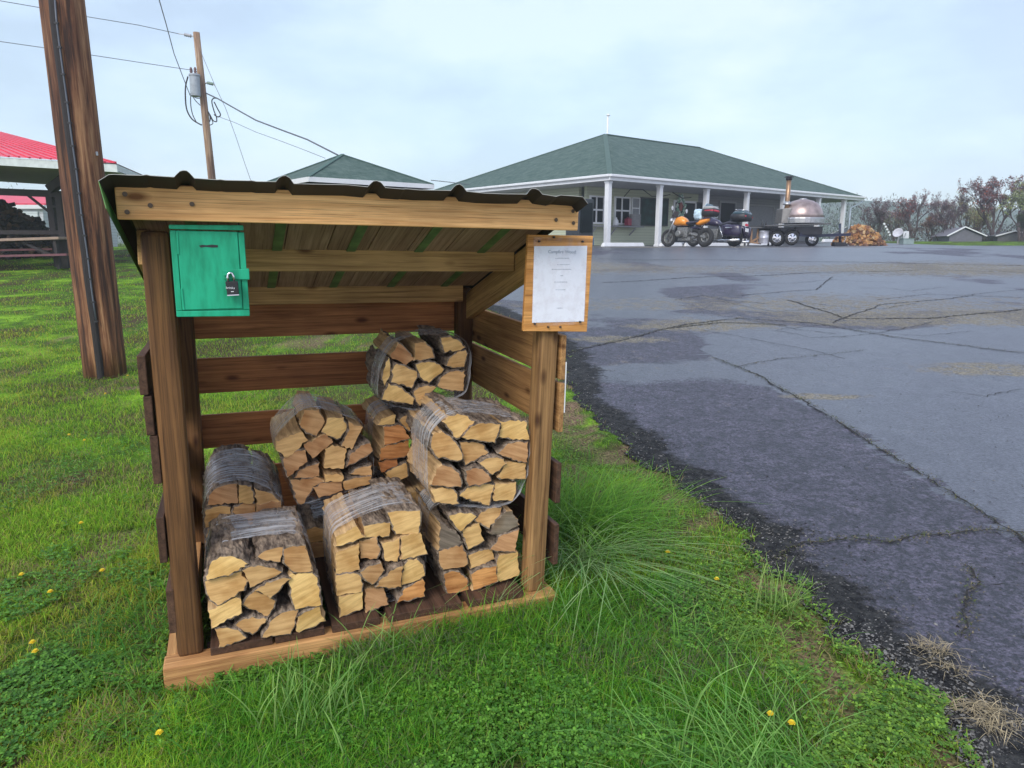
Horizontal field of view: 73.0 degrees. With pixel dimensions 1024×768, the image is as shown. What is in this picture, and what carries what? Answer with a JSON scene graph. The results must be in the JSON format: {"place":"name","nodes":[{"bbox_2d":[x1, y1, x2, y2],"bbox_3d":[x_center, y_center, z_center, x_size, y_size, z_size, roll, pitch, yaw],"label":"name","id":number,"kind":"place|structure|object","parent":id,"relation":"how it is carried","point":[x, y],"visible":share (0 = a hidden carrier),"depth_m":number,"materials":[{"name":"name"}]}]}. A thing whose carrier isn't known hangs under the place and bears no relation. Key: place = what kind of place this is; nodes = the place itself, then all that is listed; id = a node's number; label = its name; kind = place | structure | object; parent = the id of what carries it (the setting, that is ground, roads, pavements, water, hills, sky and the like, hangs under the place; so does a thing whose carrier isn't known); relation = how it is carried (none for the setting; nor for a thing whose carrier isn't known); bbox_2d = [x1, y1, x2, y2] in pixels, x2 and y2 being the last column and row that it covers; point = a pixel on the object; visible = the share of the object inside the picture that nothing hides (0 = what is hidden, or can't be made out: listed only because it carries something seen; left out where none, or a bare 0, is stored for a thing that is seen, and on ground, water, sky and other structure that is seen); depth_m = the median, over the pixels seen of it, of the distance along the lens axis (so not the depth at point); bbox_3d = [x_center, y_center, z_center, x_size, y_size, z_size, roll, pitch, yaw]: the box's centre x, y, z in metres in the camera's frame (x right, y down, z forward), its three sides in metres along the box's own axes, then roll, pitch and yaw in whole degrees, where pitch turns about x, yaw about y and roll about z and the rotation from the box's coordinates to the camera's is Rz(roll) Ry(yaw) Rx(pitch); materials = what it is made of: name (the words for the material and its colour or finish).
{"place":"outdoors","nodes":[
{"label":"outdoors","id":0,"kind":"place"},
{"bbox_2d":[0,241,1023,767],"bbox_3d":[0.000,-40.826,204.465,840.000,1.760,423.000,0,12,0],"label":"lawn","id":1,"kind":"structure","parent":0,"point":[314,341],"depth_m":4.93,"materials":[{"name":"plant"}]},
{"bbox_2d":[0,199,52,259],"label":"dark log heap","id":2,"kind":"object","parent":1,"relation":"on","point":[12,217],"visible":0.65,"depth_m":20.06,"materials":[{"name":"brown wood"}]},
{"bbox_2d":[0,237,68,268],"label":"picnic table","id":3,"kind":"object","parent":1,"relation":"on","point":[56,255],"visible":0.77,"depth_m":16.62,"materials":[{"name":"wood"}]},
{"bbox_2d":[0,195,117,246],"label":"garage","id":4,"kind":"structure","parent":1,"relation":"on","point":[27,205],"depth_m":26.28,"materials":[{"name":"white"}]},
{"bbox_2d":[22,211,38,216],"bbox_3d":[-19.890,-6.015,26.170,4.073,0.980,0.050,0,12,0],"label":"garage door","id":5,"kind":"structure","parent":4,"relation":"in","point":[35,213],"depth_m":26.06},
{"bbox_2d":[0,366,139,403],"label":"grass","id":6,"kind":"structure","parent":1,"relation":"on","point":[73,382],"depth_m":6.82,"materials":[{"name":"plant"}]},
{"bbox_2d":[0,132,141,268],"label":"picnic pavilion","id":7,"kind":"structure","parent":1,"relation":"on","point":[31,171],"depth_m":17.04,"materials":[{"name":"red metal"}]},
{"bbox_2d":[38,0,126,379],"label":"utility pole","id":8,"kind":"object","parent":1,"relation":"on","point":[68,60],"visible":0.94,"depth_m":6.68,"materials":[{"name":"brown wood"}]},
{"bbox_2d":[1,581,209,693],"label":"grass tuft","id":9,"kind":"object","parent":1,"relation":"on","point":[125,626],"visible":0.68,"depth_m":2.84,"materials":[{"name":"plant"}]},
{"bbox_2d":[155,729,163,736],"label":"dandelion","id":10,"kind":"object","parent":1,"relation":"on","point":[159,731],"visible":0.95,"depth_m":2.26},
{"bbox_2d":[159,625,206,648],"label":"grass tuft","id":11,"kind":"object","parent":1,"relation":"on","point":[205,645],"visible":0.12,"depth_m":2.82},
{"bbox_2d":[179,32,220,178],"bbox_3d":[-13.060,-10.251,29.340,1.488,8.706,0.742,0,12,0],"label":"utility pole","id":12,"kind":"object","parent":1,"relation":"on","point":[197,84],"visible":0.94,"depth_m":29.10,"materials":[{"name":"brown wood"}]},
{"bbox_2d":[0,0,178,33],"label":"overhead wire","id":13,"kind":"object","parent":12,"relation":"attached to","point":[97,18],"visible":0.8,"depth_m":27.25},
{"bbox_2d":[0,41,192,70],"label":"overhead wire","id":14,"kind":"object","parent":12,"relation":"attached to","point":[101,56],"visible":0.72,"depth_m":27.54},
{"bbox_2d":[159,0,189,94],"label":"overhead wire","id":15,"kind":"object","parent":12,"relation":"attached to","point":[171,44],"visible":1,"depth_m":24.59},
{"bbox_2d":[200,51,250,179],"bbox_3d":[-11.322,-10.763,27.459,0.193,5.680,5.138,-9,15,-38],"label":"overhead wire","id":16,"kind":"object","parent":12,"relation":"attached to","point":[226,111],"visible":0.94,"depth_m":27.72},
{"bbox_2d":[218,116,323,157],"bbox_3d":[-9.386,-9.580,26.692,0.206,2.399,8.484,-11,16,-44],"label":"overhead wire","id":17,"kind":"object","parent":12,"relation":"attached to","point":[273,138],"visible":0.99,"depth_m":26.60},
{"bbox_2d":[205,92,337,154],"bbox_3d":[-9.382,-10.027,26.373,9.515,3.324,0.168,10,15,41],"label":"overhead wire","id":18,"kind":"object","parent":12,"relation":"attached to","point":[273,126],"visible":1,"depth_m":26.02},
{"bbox_2d":[204,627,413,761],"bbox_3d":[-0.684,1.036,2.436,0.728,0.246,0.585,0,12,0],"label":"grass tuft","id":19,"kind":"object","parent":1,"relation":"on","point":[332,692],"visible":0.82,"depth_m":2.38,"materials":[{"name":"plant"}]},
{"bbox_2d":[98,170,587,694],"bbox_3d":[-0.733,0.081,3.172,1.632,1.863,1.555,-4,13,-22],"label":"firewood shelter","id":20,"kind":"object","parent":1,"relation":"on","point":[376,256],"visible":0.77,"depth_m":2.87,"materials":[{"name":"brown wood"}]},
{"bbox_2d":[169,225,249,316],"bbox_3d":[-0.992,-0.374,2.288,0.230,0.300,0.121,-4,13,-22],"label":"cash box","id":21,"kind":"object","parent":20,"relation":"attached to","point":[204,263],"visible":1,"depth_m":2.25,"materials":[{"name":"green paint"}]},
{"bbox_2d":[177,230,242,309],"bbox_3d":[-0.985,-0.370,2.261,0.182,0.252,0.014,-4,13,-22],"label":"door","id":22,"kind":"structure","parent":21,"relation":"in","point":[203,284],"depth_m":2.25,"materials":[{"name":"green paint"}]},
{"bbox_2d":[225,272,238,295],"bbox_3d":[-0.915,-0.328,2.262,0.039,0.078,0.024,-4,13,-22],"label":"padlock","id":23,"kind":"object","parent":21,"relation":"hanging from","point":[232,288],"visible":1,"depth_m":2.25,"materials":[{"name":"silver metal"}]},
{"bbox_2d":[201,443,283,544],"bbox_3d":[-1.239,0.584,3.198,0.348,0.523,0.455,-4,13,-22],"label":"firewood bundle","id":24,"kind":"object","parent":20,"relation":"on","point":[235,480],"visible":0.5,"depth_m":3.03,"materials":[{"name":"brown wood"}]},
{"bbox_2d":[203,505,325,647],"bbox_3d":[-1.004,0.758,2.800,0.440,0.411,0.430,-4,13,-22],"label":"firewood bundle","id":25,"kind":"object","parent":20,"relation":"on","point":[261,574],"visible":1,"depth_m":2.64,"materials":[{"name":"brown wood"}]},
{"bbox_2d":[296,493,347,557],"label":"firewood bundle","id":26,"kind":"object","parent":20,"relation":"on","point":[311,514],"visible":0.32,"depth_m":3.32,"materials":[{"name":"brown wood"}]},
{"bbox_2d":[322,477,427,617],"bbox_3d":[-0.604,0.686,3.006,0.398,0.453,0.436,-4,13,-22],"label":"firewood bundle","id":27,"kind":"object","parent":20,"relation":"on","point":[374,547],"visible":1,"depth_m":2.85,"materials":[{"name":"brown wood"}]},
{"bbox_2d":[270,390,373,504],"bbox_3d":[-0.908,0.280,3.278,0.436,0.453,0.451,-4,13,-22],"label":"firewood bundle","id":28,"kind":"object","parent":27,"relation":"on","point":[322,445],"visible":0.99,"depth_m":3.11,"materials":[{"name":"brown wood"}]},
{"bbox_2d":[361,395,429,498],"bbox_3d":[-0.593,0.436,3.495,0.296,0.718,0.454,-4,13,-22],"label":"firewood bundle","id":29,"kind":"object","parent":20,"relation":"on","point":[388,431],"visible":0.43,"depth_m":3.29,"materials":[{"name":"brown wood"}]},
{"bbox_2d":[414,485,519,593],"bbox_3d":[-0.222,0.678,3.211,0.407,0.413,0.456,-4,13,-22],"label":"firewood bundle","id":30,"kind":"object","parent":20,"relation":"on","point":[477,544],"visible":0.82,"depth_m":3.03,"materials":[{"name":"brown wood"}]},
{"bbox_2d":[406,391,529,506],"bbox_3d":[-0.211,0.276,3.105,0.459,0.448,0.453,-4,13,-22],"label":"firewood bundle","id":31,"kind":"object","parent":30,"relation":"on","point":[475,449],"visible":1,"depth_m":2.94,"materials":[{"name":"brown wood"}]},
{"bbox_2d":[365,325,471,409],"bbox_3d":[-0.467,-0.095,3.322,0.442,0.354,0.438,-4,13,-22],"label":"firewood bundle","id":32,"kind":"object","parent":31,"relation":"on","point":[403,367],"visible":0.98,"depth_m":3.16,"materials":[{"name":"brown wood"}]},
{"bbox_2d":[522,235,592,331],"bbox_3d":[0.187,-0.403,2.813,0.299,0.393,0.032,-4,13,-22],"label":"notice board","id":33,"kind":"object","parent":20,"relation":"attached to","point":[557,274],"visible":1,"depth_m":2.81,"materials":[{"name":"white paper"}]},
{"bbox_2d":[268,154,433,189],"bbox_3d":[-5.617,-6.070,23.282,4.391,3.182,4.391,-9,15,-38],"label":"picnic kiosk","id":34,"kind":"object","parent":1,"relation":"on","point":[343,169],"visible":0.43,"depth_m":22.04,"materials":[{"name":"green concrete"}]},
{"bbox_2d":[329,599,445,666],"bbox_3d":[-0.484,0.977,2.794,0.465,0.210,0.532,-5,13,-24],"label":"grass tuft","id":35,"kind":"object","parent":1,"relation":"on","point":[393,636],"visible":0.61,"depth_m":2.75,"materials":[{"name":"plant"}]},
{"bbox_2d":[58,440,881,767],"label":"long grass","id":36,"kind":"structure","parent":1,"relation":"on","point":[572,612],"depth_m":2.65,"materials":[{"name":"plant"}]},
{"bbox_2d":[0,388,984,767],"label":"clover","id":37,"kind":"object","parent":1,"relation":"on","point":[856,740],"visible":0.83,"depth_m":2.45,"materials":[{"name":"green plant"}]},
{"bbox_2d":[514,551,566,596],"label":"grass tuft","id":38,"kind":"object","parent":1,"relation":"on","point":[520,582],"visible":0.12,"depth_m":3.24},
{"bbox_2d":[425,459,770,583],"bbox_3d":[0.404,0.651,3.671,2.159,0.438,1.814,0,12,0],"label":"grass tuft","id":39,"kind":"object","parent":1,"relation":"on","point":[587,521],"visible":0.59,"depth_m":3.65,"materials":[{"name":"plant"}]},
{"bbox_2d":[425,500,773,645],"bbox_3d":[0.405,0.835,3.281,1.655,0.267,1.592,0,12,0],"label":"grass tuft","id":40,"kind":"object","parent":1,"relation":"on","point":[593,559],"visible":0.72,"depth_m":3.24,"materials":[{"name":"plant"}]},
{"bbox_2d":[518,448,723,561],"bbox_3d":[0.543,0.623,3.757,1.400,0.451,1.180,10,15,41],"label":"grass tuft","id":41,"kind":"object","parent":1,"relation":"on","point":[603,505],"visible":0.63,"depth_m":3.77,"materials":[{"name":"plant"}]},
{"bbox_2d":[551,484,718,583],"bbox_3d":[0.563,0.738,3.729,1.147,0.254,1.218,-9,14,-36],"label":"grass tuft","id":42,"kind":"object","parent":1,"relation":"on","point":[649,528],"visible":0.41,"depth_m":3.65,"materials":[{"name":"plant"}]},
{"bbox_2d":[435,134,866,246],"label":"shop building","id":43,"kind":"structure","parent":1,"relation":"on","point":[621,178],"depth_m":32.77,"materials":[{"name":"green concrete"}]},
{"bbox_2d":[566,199,593,244],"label":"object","id":44,"kind":"object","parent":43,"relation":"in","point":[585,220],"visible":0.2,"depth_m":26.20,"materials":[{"name":"glass"}]},
{"bbox_2d":[580,203,592,232],"bbox_3d":[2.817,-6.288,26.185,0.600,1.100,0.030,-9,15,-38],"label":"glass door","id":45,"kind":"structure","parent":44,"relation":"in","point":[586,212],"depth_m":26.18,"materials":[{"name":"glass"}]},
{"bbox_2d":[589,195,604,223],"bbox_3d":[3.674,-7.563,30.070,0.886,1.190,0.092,-9,15,-38],"label":"window","id":46,"kind":"structure","parent":43,"relation":"in","point":[598,208],"depth_m":30.10,"materials":[{"name":"glass"}]},
{"bbox_2d":[606,114,609,133],"bbox_3d":[4.997,-12.646,36.206,0.166,2.817,0.166,-5,12,-22],"label":"flagpole","id":47,"kind":"object","parent":43,"relation":"on","point":[608,115],"visible":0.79,"depth_m":35.98,"materials":[{"name":"metal"}]},
{"bbox_2d":[613,196,630,224],"bbox_3d":[4.941,-7.776,31.077,1.039,1.214,0.092,-9,15,-38],"label":"window","id":48,"kind":"structure","parent":43,"relation":"in","point":[622,205],"depth_m":31.04,"materials":[{"name":"glass"}]},
{"bbox_2d":[624,217,631,225],"bbox_3d":[5.211,-7.304,31.081,0.260,0.370,0.200,-9,15,-38],"label":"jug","id":49,"kind":"object","parent":43,"relation":"on","point":[627,222],"visible":1,"depth_m":31.03,"materials":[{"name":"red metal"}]},
{"bbox_2d":[629,214,640,225],"bbox_3d":[5.580,-7.425,31.403,0.660,0.520,0.354,-9,15,-38],"label":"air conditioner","id":50,"kind":"object","parent":43,"relation":"on","point":[636,219],"visible":0.9,"depth_m":31.21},
{"bbox_2d":[631,197,640,213],"bbox_3d":[5.630,-7.971,31.609,0.559,1.045,0.092,-9,15,-38],"label":"window","id":51,"kind":"structure","parent":43,"relation":"in","point":[635,202],"depth_m":31.55,"materials":[{"name":"white paint"}]},
{"bbox_2d":[640,197,655,225],"bbox_3d":[6.331,-7.997,32.180,1.178,1.291,0.092,-9,15,-38],"label":"shutter","id":52,"kind":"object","parent":43,"relation":"in","point":[647,205],"depth_m":32.14,"materials":[{"name":"wood"}]},
{"bbox_2d":[662,198,668,225],"bbox_3d":[7.234,-8.156,32.900,0.515,1.290,0.092,-9,15,-38],"label":"shutter","id":53,"kind":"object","parent":43,"relation":"in","point":[665,207],"depth_m":32.91,"materials":[{"name":"wood"}]},
{"bbox_2d":[675,194,686,216],"bbox_3d":[8.183,-8.613,33.503,0.787,1.155,0.230,-9,15,-38],"label":"wreath","id":54,"kind":"object","parent":43,"relation":"attached to","point":[680,205],"visible":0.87,"depth_m":33.45,"materials":[{"name":"plant"}]},
{"bbox_2d":[672,200,696,243],"bbox_3d":[8.433,-7.909,33.943,1.768,2.075,0.092,-9,15,-38],"label":"door","id":55,"kind":"structure","parent":43,"relation":"in","point":[691,206],"depth_m":34.01,"materials":[{"name":"black paint"}]},
{"bbox_2d":[696,202,702,229],"bbox_3d":[9.303,-8.353,34.575,0.628,1.380,0.092,-9,15,-38],"label":"window","id":56,"kind":"structure","parent":43,"relation":"in","point":[699,204],"depth_m":34.50,"materials":[{"name":"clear glass"}]},
{"bbox_2d":[716,201,736,244],"bbox_3d":[11.199,-8.378,36.142,1.460,2.241,0.092,-9,15,-38],"label":"door","id":57,"kind":"structure","parent":43,"relation":"in","point":[726,208],"depth_m":35.95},
{"bbox_2d":[748,204,774,241],"bbox_3d":[13.654,-8.742,38.107,2.486,2.150,0.092,-9,15,-38],"label":"door","id":58,"kind":"structure","parent":43,"relation":"in","point":[760,213],"depth_m":37.96,"materials":[{"name":"metal"}]},
{"bbox_2d":[653,587,831,681],"bbox_3d":[0.944,1.017,2.851,0.741,0.118,0.682,0,12,0],"label":"grass tuft","id":59,"kind":"object","parent":1,"relation":"on","point":[753,636],"visible":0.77,"depth_m":2.82,"materials":[{"name":"plant"}]},
{"bbox_2d":[550,633,965,767],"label":"grass tuft","id":60,"kind":"object","parent":1,"relation":"on","point":[755,744],"visible":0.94,"depth_m":2.22,"materials":[{"name":"plant"}]},
{"bbox_2d":[728,553,829,624],"bbox_3d":[1.192,0.904,3.052,0.418,0.253,0.478,8,14,35],"label":"grass tuft","id":61,"kind":"object","parent":1,"relation":"on","point":[782,594],"visible":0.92,"depth_m":3.06,"materials":[{"name":"plant"}]},
{"bbox_2d":[788,719,795,735],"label":"dandelion","id":62,"kind":"object","parent":1,"relation":"on","point":[791,722],"visible":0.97,"depth_m":2.31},
{"bbox_2d":[830,225,851,238],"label":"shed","id":63,"kind":"structure","parent":1,"relation":"on","point":[845,229],"depth_m":58.70,"materials":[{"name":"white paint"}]},
{"bbox_2d":[819,193,927,240],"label":"thicket","id":64,"kind":"object","parent":1,"relation":"on","point":[835,221],"visible":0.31,"depth_m":58.78,"materials":[{"name":"plant"}]},
{"bbox_2d":[858,195,896,232],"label":"tree","id":65,"kind":"object","parent":1,"relation":"on","point":[879,212],"visible":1,"depth_m":42.47,"materials":[{"name":"plant"}]},
{"bbox_2d":[883,223,890,235],"bbox_3d":[20.076,-8.282,37.093,0.475,0.690,0.090,0,12,0],"label":"leaning post","id":66,"kind":"object","parent":1,"relation":"on","point":[886,229],"visible":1,"depth_m":37.07,"materials":[{"name":"white paint"}]},
{"bbox_2d":[875,209,904,240],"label":"tree","id":67,"kind":"object","parent":1,"relation":"on","point":[891,222],"visible":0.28,"depth_m":50.64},
{"bbox_2d":[888,189,938,237],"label":"tree","id":68,"kind":"object","parent":1,"relation":"on","point":[910,206],"visible":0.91,"depth_m":46.82,"materials":[{"name":"plant"}]},
{"bbox_2d":[913,213,940,240],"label":"tree","id":69,"kind":"object","parent":1,"relation":"on","point":[929,222],"visible":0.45,"depth_m":48.64,"materials":[{"name":"plant"}]},
{"bbox_2d":[923,191,972,229],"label":"tree","id":70,"kind":"object","parent":1,"relation":"on","point":[951,214],"visible":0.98,"depth_m":44.55,"materials":[{"name":"plant"}]},
{"bbox_2d":[874,216,1023,240],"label":"brown thicket","id":71,"kind":"object","parent":1,"relation":"on","point":[936,230],"visible":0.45,"depth_m":44.93,"materials":[{"name":"plant"}]},
{"bbox_2d":[931,226,986,241],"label":"shed","id":72,"kind":"structure","parent":1,"relation":"on","point":[963,234],"depth_m":40.23,"materials":[{"name":"white paint"}]},
{"bbox_2d":[938,188,999,226],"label":"tree","id":73,"kind":"object","parent":1,"relation":"on","point":[971,212],"visible":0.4,"depth_m":53.91,"materials":[{"name":"plant"}]},
{"bbox_2d":[968,211,995,231],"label":"tree","id":74,"kind":"object","parent":1,"relation":"on","point":[978,216],"visible":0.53,"depth_m":48.64,"materials":[{"name":"plant"}]},
{"bbox_2d":[956,175,1023,234],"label":"tree","id":75,"kind":"object","parent":1,"relation":"on","point":[986,193],"visible":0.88,"depth_m":43.36,"materials":[{"name":"plant"}]},
{"bbox_2d":[982,230,1023,240],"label":"shed","id":76,"kind":"structure","parent":1,"relation":"on","point":[1007,236],"depth_m":42.19,"materials":[{"name":"white paint"}]},
{"bbox_2d":[998,177,1023,240],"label":"tree","id":77,"kind":"object","parent":1,"relation":"on","point":[1017,196],"visible":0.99,"depth_m":41.11,"materials":[{"name":"plant"}]},
{"bbox_2d":[1009,212,1023,238],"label":"tree","id":78,"kind":"object","parent":1,"relation":"on","point":[1020,217],"visible":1,"depth_m":39.27,"materials":[{"name":"plant"}]},
{"bbox_2d":[0,0,1023,209],"label":"sky","id":79,"kind":"structure","parent":0,"point":[870,99],"materials":[{"name":"white"}]},
{"bbox_2d":[613,217,618,225],"bbox_3d":[4.585,-7.178,30.587,0.260,0.360,0.260,-9,15,-38],"label":"white jug","id":80,"kind":"object","parent":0,"point":[615,222],"visible":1,"depth_m":30.51,"materials":[{"name":"paint"}]},
{"bbox_2d":[488,241,1023,767],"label":"parking lot","id":81,"kind":"structure","parent":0,"point":[906,395],"depth_m":5.95,"materials":[{"name":"asphalt"}]},
{"bbox_2d":[601,243,643,246],"bbox_3d":[4.420,-5.535,27.498,2.407,0.150,0.172,-9,15,-38],"label":"wheel stop","id":82,"kind":"object","parent":81,"relation":"on","point":[620,244],"visible":1,"depth_m":27.33,"materials":[{"name":"white paint"}]},
{"bbox_2d":[659,243,682,245],"bbox_3d":[6.734,-5.908,29.341,1.426,0.150,0.172,-9,15,-38],"label":"wheel stop","id":83,"kind":"object","parent":81,"relation":"on","point":[674,244],"visible":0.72,"depth_m":29.43,"materials":[{"name":"white paint"}]},
{"bbox_2d":[661,206,719,246],"bbox_3d":[6.708,-5.976,26.387,1.060,1.516,2.402,-2,10,-40],"label":"motorcycle","id":84,"kind":"object","parent":81,"relation":"on","point":[705,237],"visible":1,"depth_m":26.26,"materials":[{"name":"metal"}]},
{"bbox_2d":[694,208,703,219],"bbox_3d":[7.008,-6.358,25.988,0.442,0.434,0.448,-2,10,-40],"label":"pale bag","id":85,"kind":"object","parent":84,"relation":"on","point":[697,214],"visible":0.81,"depth_m":25.84,"materials":[{"name":"white plastic"}]},
{"bbox_2d":[709,243,728,245],"bbox_3d":[9.306,-6.325,31.389,1.594,0.150,0.172,-9,15,-38],"label":"wheel stop","id":86,"kind":"object","parent":81,"relation":"on","point":[718,244],"visible":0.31,"depth_m":31.37,"materials":[{"name":"white paint"}]},
{"bbox_2d":[687,203,752,246],"bbox_3d":[8.084,-6.257,27.286,0.974,1.655,2.766,-2,10,-40],"label":"motorcycle","id":87,"kind":"object","parent":81,"relation":"on","point":[734,232],"visible":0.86,"depth_m":26.56,"materials":[{"name":"metal"}]},
{"bbox_2d":[744,227,773,245],"bbox_3d":[10.319,-6.164,28.952,1.150,0.762,0.600,0,12,0],"label":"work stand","id":88,"kind":"object","parent":81,"relation":"on","point":[756,238],"visible":0.55,"depth_m":28.82,"materials":[{"name":"wood"}]},
{"bbox_2d":[759,231,769,243],"bbox_3d":[10.459,-6.089,28.712,0.420,0.520,0.420,0,12,0],"label":"metal drum","id":89,"kind":"object","parent":81,"relation":"on","point":[764,237],"visible":1,"depth_m":28.55,"materials":[{"name":"metal"}]},
{"bbox_2d":[563,347,1023,767],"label":"gravel","id":90,"kind":"structure","parent":81,"relation":"on","point":[971,734],"depth_m":2.74,"materials":[{"name":"gravel"}]},
{"bbox_2d":[568,306,1023,640],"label":"crack weeds","id":91,"kind":"object","parent":81,"relation":"on","point":[928,534],"visible":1,"depth_m":3.77,"materials":[{"name":"plant"}]},
{"bbox_2d":[748,176,850,245],"bbox_3d":[12.345,-7.225,29.094,4.059,2.902,2.100,0,12,0],"label":"oven trailer","id":92,"kind":"object","parent":81,"relation":"on","point":[802,212],"visible":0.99,"depth_m":28.54,"materials":[{"name":"metal"}]},
{"bbox_2d":[821,239,832,241],"bbox_3d":[17.411,-7.830,37.804,1.782,0.150,0.172,-9,15,-38],"label":"wheel stop","id":93,"kind":"object","parent":81,"relation":"on","point":[827,240],"visible":0.54,"depth_m":37.42,"materials":[{"name":"white paint"}]},
{"bbox_2d":[831,242,847,245],"bbox_3d":[13.872,-5.920,29.308,0.550,0.160,0.360,0,12,0],"label":"timber block","id":94,"kind":"object","parent":81,"relation":"on","point":[839,244],"depth_m":29.14,"materials":[{"name":"black paint"}]},
{"bbox_2d":[832,223,887,245],"bbox_3d":[15.482,-6.567,30.782,2.287,1.132,2.151,0,12,0],"label":"split log heap","id":95,"kind":"object","parent":81,"relation":"on","point":[863,235],"visible":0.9,"depth_m":30.21,"materials":[{"name":"brown wood"}]},
{"bbox_2d":[892,228,905,243],"bbox_3d":[18.628,-7.114,33.338,0.282,0.770,0.592,-9,15,-39],"label":"satellite dish","id":96,"kind":"object","parent":81,"relation":"on","point":[897,232],"visible":0.98,"depth_m":33.42,"materials":[{"name":"metal"}]},
{"bbox_2d":[903,231,908,237],"bbox_3d":[19.076,-7.213,33.530,0.259,0.345,0.060,-3,11,1],"label":"white sign","id":97,"kind":"object","parent":81,"relation":"on","point":[907,234],"visible":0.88,"depth_m":33.51,"materials":[{"name":"metal"}]},
{"bbox_2d":[899,238,914,243],"bbox_3d":[18.974,-6.854,33.302,0.542,0.299,0.450,0,12,0],"label":"utility cabinet","id":98,"kind":"object","parent":81,"relation":"on","point":[906,240],"visible":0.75,"depth_m":33.12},
{"bbox_2d":[905,629,971,662],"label":"dry grass clump","id":99,"kind":"object","parent":81,"relation":"on","point":[929,640],"visible":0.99,"depth_m":2.77,"materials":[{"name":"plant"}]},
{"bbox_2d":[918,646,990,686],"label":"dry grass clump","id":100,"kind":"object","parent":81,"relation":"on","point":[953,667],"visible":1,"depth_m":2.64,"materials":[{"name":"plant"}]},
{"bbox_2d":[923,687,1023,735],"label":"dry grass clump","id":101,"kind":"object","parent":81,"relation":"on","point":[976,703],"visible":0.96,"depth_m":2.41,"materials":[{"name":"plant"}]},
{"bbox_2d":[951,704,1023,747],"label":"dry grass clump","id":102,"kind":"object","parent":81,"relation":"on","point":[992,723],"visible":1,"depth_m":2.33,"materials":[{"name":"plant"}]},
{"bbox_2d":[819,201,1018,240],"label":"trees","id":103,"kind":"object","parent":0,"point":[1009,221],"depth_m":306.01,"materials":[{"name":"plant"}]},
{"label":"firewood bundle","id":104,"kind":"object","parent":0,"visible":0},
{"bbox_2d":[410,397,467,446],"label":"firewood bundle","id":105,"kind":"object","parent":104,"relation":"on","point":[415,405],"visible":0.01,"depth_m":3.69,"materials":[{"name":"brown wood"}]}
]}

